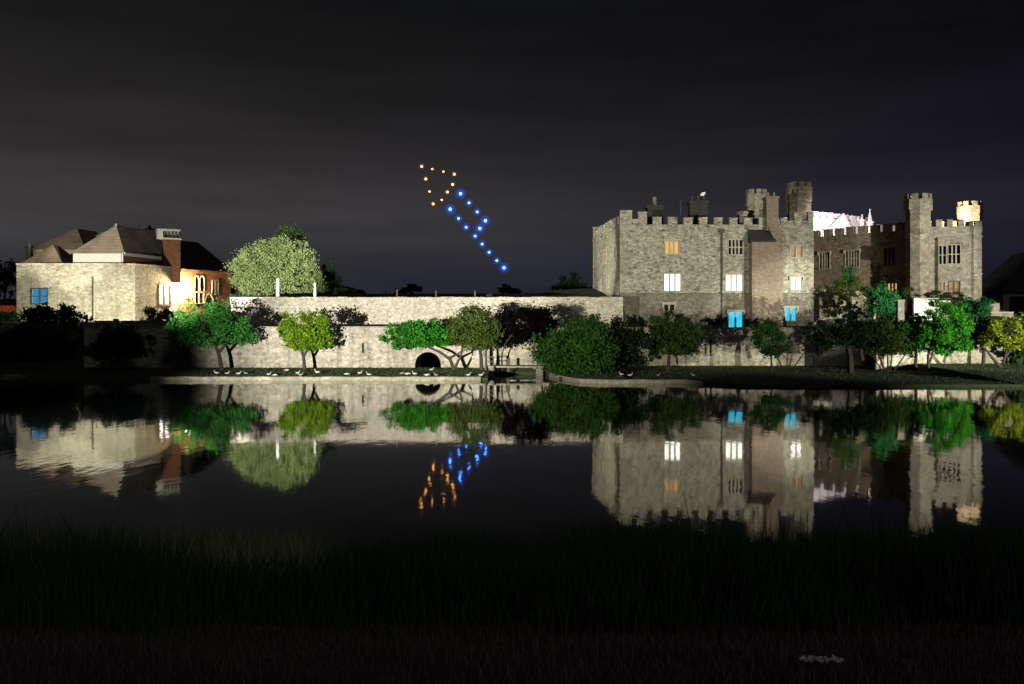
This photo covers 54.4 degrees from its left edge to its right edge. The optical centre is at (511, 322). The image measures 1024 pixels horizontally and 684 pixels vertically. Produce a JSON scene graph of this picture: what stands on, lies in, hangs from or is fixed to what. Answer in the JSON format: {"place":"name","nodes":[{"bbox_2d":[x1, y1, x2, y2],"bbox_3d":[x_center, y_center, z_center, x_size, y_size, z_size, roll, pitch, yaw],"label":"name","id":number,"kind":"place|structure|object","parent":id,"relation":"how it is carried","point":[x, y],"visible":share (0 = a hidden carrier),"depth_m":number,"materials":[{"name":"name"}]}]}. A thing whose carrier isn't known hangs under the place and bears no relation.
{"place":"outdoors","nodes":[
{"label":"outdoors","id":0,"kind":"place"},
{"bbox_2d":[0,352,1023,566],"bbox_3d":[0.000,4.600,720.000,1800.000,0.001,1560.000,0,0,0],"label":"water","id":1,"kind":"structure","parent":0,"point":[341,459],"depth_m":34.30,"materials":[{"name":"black liquid"}]},
{"bbox_2d":[0,489,1023,641],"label":"tall reeds","id":2,"kind":"object","parent":1,"relation":"on","point":[661,580],"visible":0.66,"depth_m":7.03,"materials":[{"name":"green plant"}]},
{"bbox_2d":[0,635,1023,683],"bbox_3d":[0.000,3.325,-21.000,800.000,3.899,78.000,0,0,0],"label":"bank","id":3,"kind":"structure","parent":0,"point":[317,657],"depth_m":4.83,"materials":[{"name":"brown plant"}]},
{"bbox_2d":[0,521,336,604],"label":"flowering weeds","id":4,"kind":"object","parent":3,"relation":"on","point":[247,551],"visible":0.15,"depth_m":8.66,"materials":[{"name":"green plant"}]},
{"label":"short turf","id":5,"kind":"object","parent":3,"relation":"on","visible":0},
{"bbox_2d":[798,654,843,662],"bbox_3d":[1.464,1.594,4.722,0.212,0.036,0.074,0,0,0],"label":"signature","id":6,"kind":"object","parent":5,"relation":"on","point":[812,658],"visible":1,"depth_m":4.71,"materials":[{"name":"white paint"}]},
{"bbox_2d":[0,288,1023,386],"bbox_3d":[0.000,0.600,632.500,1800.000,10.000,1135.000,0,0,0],"label":"island lawn","id":7,"kind":"structure","parent":0,"point":[57,363],"depth_m":84.97,"materials":[{"name":"green plant"}]},
{"bbox_2d":[0,258,16,305],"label":"black tree","id":8,"kind":"object","parent":7,"relation":"on","point":[7,278],"visible":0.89,"depth_m":129.66,"materials":[{"name":"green plant"}]},
{"bbox_2d":[0,306,16,312],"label":"boundary wall","id":9,"kind":"structure","parent":7,"relation":"on","point":[9,308],"depth_m":125.00,"materials":[{"name":"red brick"}]},
{"bbox_2d":[0,310,20,320],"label":"bush","id":10,"kind":"object","parent":7,"relation":"on","point":[8,316],"visible":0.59,"depth_m":111.64,"materials":[{"name":"green plant"}]},
{"bbox_2d":[13,301,85,331],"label":"unlit bush","id":11,"kind":"object","parent":7,"relation":"on","point":[39,314],"visible":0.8,"depth_m":101.39,"materials":[{"name":"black plant"}]},
{"bbox_2d":[24,229,97,259],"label":"range","id":12,"kind":"structure","parent":7,"relation":"on","point":[71,241],"depth_m":129.18,"materials":[{"name":"tile"}]},
{"bbox_2d":[16,263,176,320],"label":"stone outbuilding","id":13,"kind":"structure","parent":7,"relation":"on","point":[112,291],"depth_m":114.00,"materials":[{"name":"beige stone"}]},
{"bbox_2d":[30,288,47,304],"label":"window","id":14,"kind":"structure","parent":13,"relation":"in","point":[40,295],"depth_m":114.29,"materials":[{"name":"blue glass"}]},
{"bbox_2d":[22,245,72,262],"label":"hipped roof","id":15,"kind":"structure","parent":13,"relation":"on","point":[54,254],"depth_m":119.05,"materials":[{"name":"tile"}]},
{"bbox_2d":[71,224,169,265],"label":"hipped range","id":16,"kind":"structure","parent":13,"relation":"on","point":[116,243],"depth_m":120.39,"materials":[{"name":"tile"}]},
{"bbox_2d":[159,284,171,305],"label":"window","id":17,"kind":"structure","parent":13,"relation":"in","point":[163,288],"depth_m":119.57,"materials":[{"name":"white wood"}]},
{"bbox_2d":[77,323,166,370],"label":"unlit bush","id":18,"kind":"object","parent":7,"relation":"on","point":[125,345],"visible":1,"depth_m":85.31,"materials":[{"name":"black plant"}]},
{"bbox_2d":[80,321,173,327],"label":"terrace kerb wall","id":19,"kind":"structure","parent":7,"relation":"on","point":[123,324],"depth_m":104.00,"materials":[{"name":"stone"}]},
{"bbox_2d":[81,312,92,323],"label":"ledge plant","id":20,"kind":"object","parent":19,"relation":"on","point":[86,319],"visible":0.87,"depth_m":103.90,"materials":[{"name":"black plant"}]},
{"bbox_2d":[139,305,180,322],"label":"ledge bush","id":21,"kind":"object","parent":7,"relation":"on","point":[165,313],"visible":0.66,"depth_m":106.70,"materials":[{"name":"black plant"}]},
{"bbox_2d":[186,285,190,312],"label":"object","id":22,"kind":"object","parent":7,"relation":"on","point":[188,289],"depth_m":122.43,"materials":[{"name":"metal"}]},
{"bbox_2d":[155,229,234,321],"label":"brick hall","id":23,"kind":"structure","parent":7,"relation":"on","point":[197,267],"depth_m":125.44,"materials":[{"name":"brick"}]},
{"bbox_2d":[194,275,199,290],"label":"window","id":24,"kind":"structure","parent":23,"relation":"in","point":[195,279],"depth_m":125.22,"materials":[{"name":"stone"}]},
{"bbox_2d":[194,292,204,303],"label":"window","id":25,"kind":"structure","parent":23,"relation":"in","point":[198,295],"depth_m":125.43,"materials":[{"name":"stone"}]},
{"bbox_2d":[200,275,204,290],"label":"window","id":26,"kind":"structure","parent":23,"relation":"in","point":[201,276],"depth_m":126.14,"materials":[{"name":"stone"}]},
{"bbox_2d":[204,293,213,305],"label":"door","id":27,"kind":"structure","parent":23,"relation":"in","point":[207,299],"depth_m":127.25,"materials":[{"name":"stone"}]},
{"bbox_2d":[212,279,214,294],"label":"window","id":28,"kind":"structure","parent":23,"relation":"in","point":[212,279],"depth_m":127.69,"materials":[{"name":"stone"}]},
{"bbox_2d":[215,279,218,294],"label":"window","id":29,"kind":"structure","parent":23,"relation":"in","point":[217,280],"depth_m":128.40,"materials":[{"name":"stone"}]},
{"bbox_2d":[160,297,258,370],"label":"broad tree","id":30,"kind":"object","parent":7,"relation":"on","point":[221,331],"visible":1,"depth_m":86.35,"materials":[{"name":"green plant"}]},
{"bbox_2d":[220,234,327,295],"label":"sage tree","id":31,"kind":"object","parent":7,"relation":"on","point":[285,266],"visible":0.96,"depth_m":116.74,"materials":[{"name":"green plant"}]},
{"bbox_2d":[276,278,279,296],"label":"marker post","id":32,"kind":"object","parent":7,"relation":"on","point":[277,287],"visible":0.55,"depth_m":100.16,"materials":[{"name":"white paint"}]},
{"bbox_2d":[3,288,552,298],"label":"wood","id":33,"kind":"object","parent":7,"relation":"on","point":[356,288],"depth_m":253.86,"materials":[{"name":"black plant"}]},
{"bbox_2d":[267,223,306,251],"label":"tree","id":34,"kind":"object","parent":7,"relation":"on","point":[293,233],"visible":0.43,"depth_m":131.74,"materials":[{"name":"green plant"}]},
{"bbox_2d":[274,308,337,370],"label":"round tree","id":35,"kind":"object","parent":7,"relation":"on","point":[312,337],"visible":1,"depth_m":86.69,"materials":[{"name":"green plant"}]},
{"bbox_2d":[150,376,480,379],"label":"kerb","id":36,"kind":"structure","parent":7,"relation":"on","point":[315,378],"depth_m":79.72,"materials":[{"name":"stone"}]},
{"bbox_2d":[317,256,347,293],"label":"black tree","id":37,"kind":"object","parent":7,"relation":"on","point":[332,281],"visible":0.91,"depth_m":123.68,"materials":[{"name":"green plant"}]},
{"bbox_2d":[84,326,609,368],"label":"moat wall","id":38,"kind":"structure","parent":7,"relation":"on","point":[267,350],"depth_m":90.00,"materials":[{"name":"stone"}]},
{"bbox_2d":[336,285,365,293],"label":"skyline tree","id":39,"kind":"object","parent":7,"relation":"on","point":[356,291],"visible":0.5,"depth_m":149.66,"materials":[{"name":"black plant"}]},
{"bbox_2d":[395,284,422,293],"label":"skyline tree","id":40,"kind":"object","parent":7,"relation":"on","point":[410,288],"visible":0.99,"depth_m":189.40,"materials":[{"name":"black plant"}]},
{"bbox_2d":[377,317,463,368],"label":"spreading tree","id":41,"kind":"object","parent":7,"relation":"on","point":[410,331],"visible":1,"depth_m":86.59,"materials":[{"name":"green plant"}]},
{"bbox_2d":[230,297,622,329],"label":"curtain wall","id":42,"kind":"structure","parent":7,"relation":"on","point":[343,311],"depth_m":98.40,"materials":[{"name":"stone"}]},
{"bbox_2d":[442,299,504,369],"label":"domed tree","id":43,"kind":"object","parent":7,"relation":"on","point":[485,335],"visible":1,"depth_m":86.70,"materials":[{"name":"green plant"}]},
{"bbox_2d":[484,356,494,371],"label":"timber rail","id":44,"kind":"object","parent":7,"relation":"on","point":[485,357],"visible":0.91,"depth_m":86.44,"materials":[{"name":"brown wood"}]},
{"bbox_2d":[498,284,521,293],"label":"skyline tree","id":45,"kind":"object","parent":7,"relation":"on","point":[507,289],"visible":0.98,"depth_m":189.51,"materials":[{"name":"black plant"}]},
{"bbox_2d":[0,362,1023,383],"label":"bank grass","id":46,"kind":"structure","parent":7,"relation":"on","point":[341,370],"depth_m":83.75,"materials":[{"name":"green plant"}]},
{"bbox_2d":[487,365,542,375],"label":"sluice slab","id":47,"kind":"structure","parent":7,"relation":"on","point":[539,371],"depth_m":87.00,"materials":[{"name":"concrete"}]},
{"bbox_2d":[507,358,509,371],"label":"mooring post","id":48,"kind":"object","parent":47,"relation":"on","point":[508,363],"visible":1,"depth_m":87.41,"materials":[{"name":"brown wood"}]},
{"bbox_2d":[496,301,560,373],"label":"copper tree","id":49,"kind":"object","parent":7,"relation":"on","point":[539,320],"visible":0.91,"depth_m":88.00,"materials":[{"name":"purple plant"}]},
{"bbox_2d":[551,272,591,289],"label":"skyline tree","id":50,"kind":"object","parent":7,"relation":"on","point":[573,284],"visible":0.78,"depth_m":164.55,"materials":[{"name":"green plant"}]},
{"bbox_2d":[528,307,624,376],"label":"bush","id":51,"kind":"object","parent":7,"relation":"on","point":[579,349],"visible":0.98,"depth_m":82.75,"materials":[{"name":"green plant"}]},
{"bbox_2d":[549,372,702,384],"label":"kerb","id":52,"kind":"structure","parent":7,"relation":"on","point":[680,381],"depth_m":75.72,"materials":[{"name":"stone"}]},
{"bbox_2d":[604,311,661,372],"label":"shadowed tree","id":53,"kind":"object","parent":7,"relation":"on","point":[631,340],"visible":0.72,"depth_m":85.33,"materials":[{"name":"green plant"}]},
{"bbox_2d":[644,308,705,371],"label":"feathery tree","id":54,"kind":"object","parent":7,"relation":"on","point":[683,346],"visible":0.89,"depth_m":86.44,"materials":[{"name":"green plant"}]},
{"bbox_2d":[592,181,813,326],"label":"castle keep","id":55,"kind":"structure","parent":7,"relation":"on","point":[753,263],"depth_m":104.00,"materials":[{"name":"stone"}]},
{"bbox_2d":[662,302,675,310],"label":"window","id":56,"kind":"structure","parent":55,"relation":"in","point":[667,305],"depth_m":103.93,"materials":[{"name":"stone"}]},
{"bbox_2d":[663,239,680,253],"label":"window","id":57,"kind":"structure","parent":55,"relation":"in","point":[671,245],"depth_m":104.04,"materials":[{"name":"glass"}]},
{"bbox_2d":[664,273,681,290],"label":"window","id":58,"kind":"structure","parent":55,"relation":"in","point":[672,281],"depth_m":104.29,"materials":[{"name":"glass"}]},
{"bbox_2d":[725,274,743,290],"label":"window","id":59,"kind":"structure","parent":55,"relation":"in","point":[733,282],"depth_m":104.29,"materials":[{"name":"glass"}]},
{"bbox_2d":[728,239,743,254],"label":"window","id":60,"kind":"structure","parent":55,"relation":"in","point":[735,246],"depth_m":104.04,"materials":[{"name":"stone"}]},
{"bbox_2d":[727,310,744,326],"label":"window","id":61,"kind":"structure","parent":55,"relation":"in","point":[734,316],"depth_m":104.19,"materials":[{"name":"glass"}]},
{"bbox_2d":[783,306,798,320],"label":"window","id":62,"kind":"structure","parent":55,"relation":"in","point":[789,311],"depth_m":104.11,"materials":[{"name":"glass"}]},
{"bbox_2d":[789,276,803,289],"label":"window","id":63,"kind":"structure","parent":55,"relation":"in","point":[795,281],"depth_m":104.04,"materials":[{"name":"glass"}]},
{"bbox_2d":[790,245,803,257],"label":"window","id":64,"kind":"structure","parent":55,"relation":"in","point":[796,251],"depth_m":104.29,"materials":[{"name":"glass"}]},
{"bbox_2d":[699,315,727,326],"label":"terrace bush","id":65,"kind":"object","parent":7,"relation":"on","point":[718,321],"visible":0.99,"depth_m":99.84,"materials":[{"name":"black plant"}]},
{"bbox_2d":[612,327,925,365],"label":"moat wall","id":66,"kind":"structure","parent":7,"relation":"on","point":[725,346],"depth_m":98.50,"materials":[{"name":"stone"}]},
{"bbox_2d":[747,317,792,371],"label":"slender tree","id":67,"kind":"object","parent":7,"relation":"on","point":[774,348],"visible":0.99,"depth_m":87.17,"materials":[{"name":"green plant"}]},
{"bbox_2d":[811,317,846,326],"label":"stair balustrade","id":68,"kind":"object","parent":7,"relation":"on","point":[825,321],"visible":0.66,"depth_m":100.27,"materials":[{"name":"stone"}]},
{"bbox_2d":[800,314,888,372],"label":"umbrella tree","id":69,"kind":"object","parent":7,"relation":"on","point":[855,334],"visible":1,"depth_m":84.84,"materials":[{"name":"green plant"}]},
{"bbox_2d":[813,289,880,322],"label":"terrace wall","id":70,"kind":"structure","parent":7,"relation":"on","point":[818,311],"depth_m":105.14,"materials":[{"name":"stone"}]},
{"bbox_2d":[813,286,851,316],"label":"wall creeper","id":71,"kind":"object","parent":70,"relation":"attached to","point":[824,296],"depth_m":103.41,"materials":[{"name":"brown plant"}]},
{"bbox_2d":[827,276,874,301],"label":"climbing shrub","id":72,"kind":"object","parent":70,"relation":"on","point":[839,285],"visible":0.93,"depth_m":104.11,"materials":[{"name":"green plant"}]},
{"bbox_2d":[828,301,869,320],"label":"wall creeper","id":73,"kind":"object","parent":7,"relation":"on","point":[849,307],"depth_m":100.90,"materials":[{"name":"green plant"}]},
{"bbox_2d":[841,264,858,286],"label":"cone shrub","id":74,"kind":"object","parent":7,"relation":"on","point":[850,271],"visible":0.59,"depth_m":106.98,"materials":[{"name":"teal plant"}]},
{"bbox_2d":[811,209,894,236],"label":"castle hall","id":75,"kind":"structure","parent":7,"relation":"on","point":[833,221],"depth_m":143.75,"materials":[{"name":"stone"}]},
{"bbox_2d":[863,278,900,323],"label":"round shrub","id":76,"kind":"object","parent":7,"relation":"on","point":[885,307],"visible":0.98,"depth_m":97.61,"materials":[{"name":"teal plant"}]},
{"bbox_2d":[856,317,913,371],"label":"multi stemmed tree","id":77,"kind":"object","parent":7,"relation":"on","point":[893,336],"visible":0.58,"depth_m":86.07,"materials":[{"name":"green plant"}]},
{"bbox_2d":[814,193,982,300],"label":"castle wing","id":78,"kind":"structure","parent":7,"relation":"on","point":[918,252],"depth_m":113.32,"materials":[{"name":"beige stone"}]},
{"bbox_2d":[817,251,830,268],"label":"window","id":79,"kind":"structure","parent":78,"relation":"in","point":[825,255],"depth_m":123.46,"materials":[{"name":"stone"}]},
{"bbox_2d":[843,249,860,267],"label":"window","id":80,"kind":"structure","parent":78,"relation":"in","point":[853,255],"depth_m":120.45,"materials":[{"name":"stone"}]},
{"bbox_2d":[883,247,895,266],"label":"window","id":81,"kind":"structure","parent":78,"relation":"in","point":[890,252],"depth_m":116.91,"materials":[{"name":"black glass"}]},
{"bbox_2d":[886,283,897,291],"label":"window","id":82,"kind":"structure","parent":78,"relation":"in","point":[895,285],"depth_m":116.50,"materials":[{"name":"yellow wood"}]},
{"bbox_2d":[938,281,945,291],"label":"window","id":83,"kind":"structure","parent":78,"relation":"in","point":[940,283],"depth_m":112.79,"materials":[{"name":"stone"}]},
{"bbox_2d":[938,245,946,264],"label":"window","id":84,"kind":"structure","parent":78,"relation":"in","point":[941,248],"depth_m":112.93,"materials":[{"name":"stone"}]},
{"bbox_2d":[947,244,960,263],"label":"window","id":85,"kind":"structure","parent":78,"relation":"in","point":[953,254],"depth_m":112.63,"materials":[{"name":"stone"}]},
{"bbox_2d":[948,281,960,298],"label":"window","id":86,"kind":"structure","parent":78,"relation":"in","point":[953,286],"depth_m":112.74,"materials":[{"name":"brown wood"}]},
{"bbox_2d":[895,299,911,324],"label":"garden pier","id":87,"kind":"structure","parent":7,"relation":"on","point":[904,309],"depth_m":100.00,"materials":[{"name":"stone"}]},
{"bbox_2d":[894,286,917,298],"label":"shrub","id":88,"kind":"object","parent":7,"relation":"on","point":[904,293],"visible":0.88,"depth_m":103.84,"materials":[{"name":"green plant"}]},
{"bbox_2d":[894,313,929,371],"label":"shaded green tree","id":89,"kind":"object","parent":7,"relation":"on","point":[906,328],"visible":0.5,"depth_m":86.56,"materials":[{"name":"green plant"}]},
{"bbox_2d":[912,298,964,320],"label":"white garden wall","id":90,"kind":"structure","parent":7,"relation":"on","point":[919,305],"depth_m":99.00,"materials":[{"name":"stone"}]},
{"bbox_2d":[915,290,964,300],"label":"garden hedge","id":91,"kind":"object","parent":7,"relation":"on","point":[944,295],"visible":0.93,"depth_m":102.75,"materials":[{"name":"green plant"}]},
{"bbox_2d":[874,342,1008,370],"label":"garden wall","id":92,"kind":"structure","parent":7,"relation":"on","point":[974,357],"depth_m":89.70,"materials":[{"name":"stone"}]},
{"bbox_2d":[912,298,977,372],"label":"tall bright tree","id":93,"kind":"object","parent":7,"relation":"on","point":[940,328],"visible":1,"depth_m":85.03,"materials":[{"name":"green plant"}]},
{"bbox_2d":[960,296,995,323],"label":"round shrub","id":94,"kind":"object","parent":7,"relation":"on","point":[982,305],"visible":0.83,"depth_m":96.72,"materials":[{"name":"teal plant"}]},
{"bbox_2d":[959,317,996,364],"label":"overhanging tree","id":95,"kind":"object","parent":7,"relation":"on","point":[979,328],"visible":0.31,"depth_m":88.15,"materials":[{"name":"green plant"}]},
{"bbox_2d":[983,303,1013,316],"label":"side garden wall","id":96,"kind":"structure","parent":7,"relation":"on","point":[996,311],"depth_m":100.70,"materials":[{"name":"stone"}]},
{"bbox_2d":[976,311,1023,367],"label":"golden tree","id":97,"kind":"object","parent":7,"relation":"on","point":[999,338],"visible":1,"depth_m":84.50,"materials":[{"name":"yellow plant"}]},
{"bbox_2d":[982,253,1023,315],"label":"gabled cottage","id":98,"kind":"structure","parent":7,"relation":"on","point":[1003,284],"depth_m":123.08,"materials":[{"name":"stone"}]},
{"bbox_2d":[1009,296,1023,315],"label":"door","id":99,"kind":"structure","parent":98,"relation":"in","point":[1015,302],"depth_m":122.29,"materials":[{"name":"black glass"}]},
{"bbox_2d":[1003,341,1023,363],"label":"corner bush","id":100,"kind":"object","parent":7,"relation":"on","point":[1012,356],"visible":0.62,"depth_m":88.72,"materials":[{"name":"green plant"}]},
{"bbox_2d":[0,0,1023,298],"label":"sky","id":101,"kind":"structure","parent":0,"point":[223,124],"materials":[{"name":"black"}]}
]}

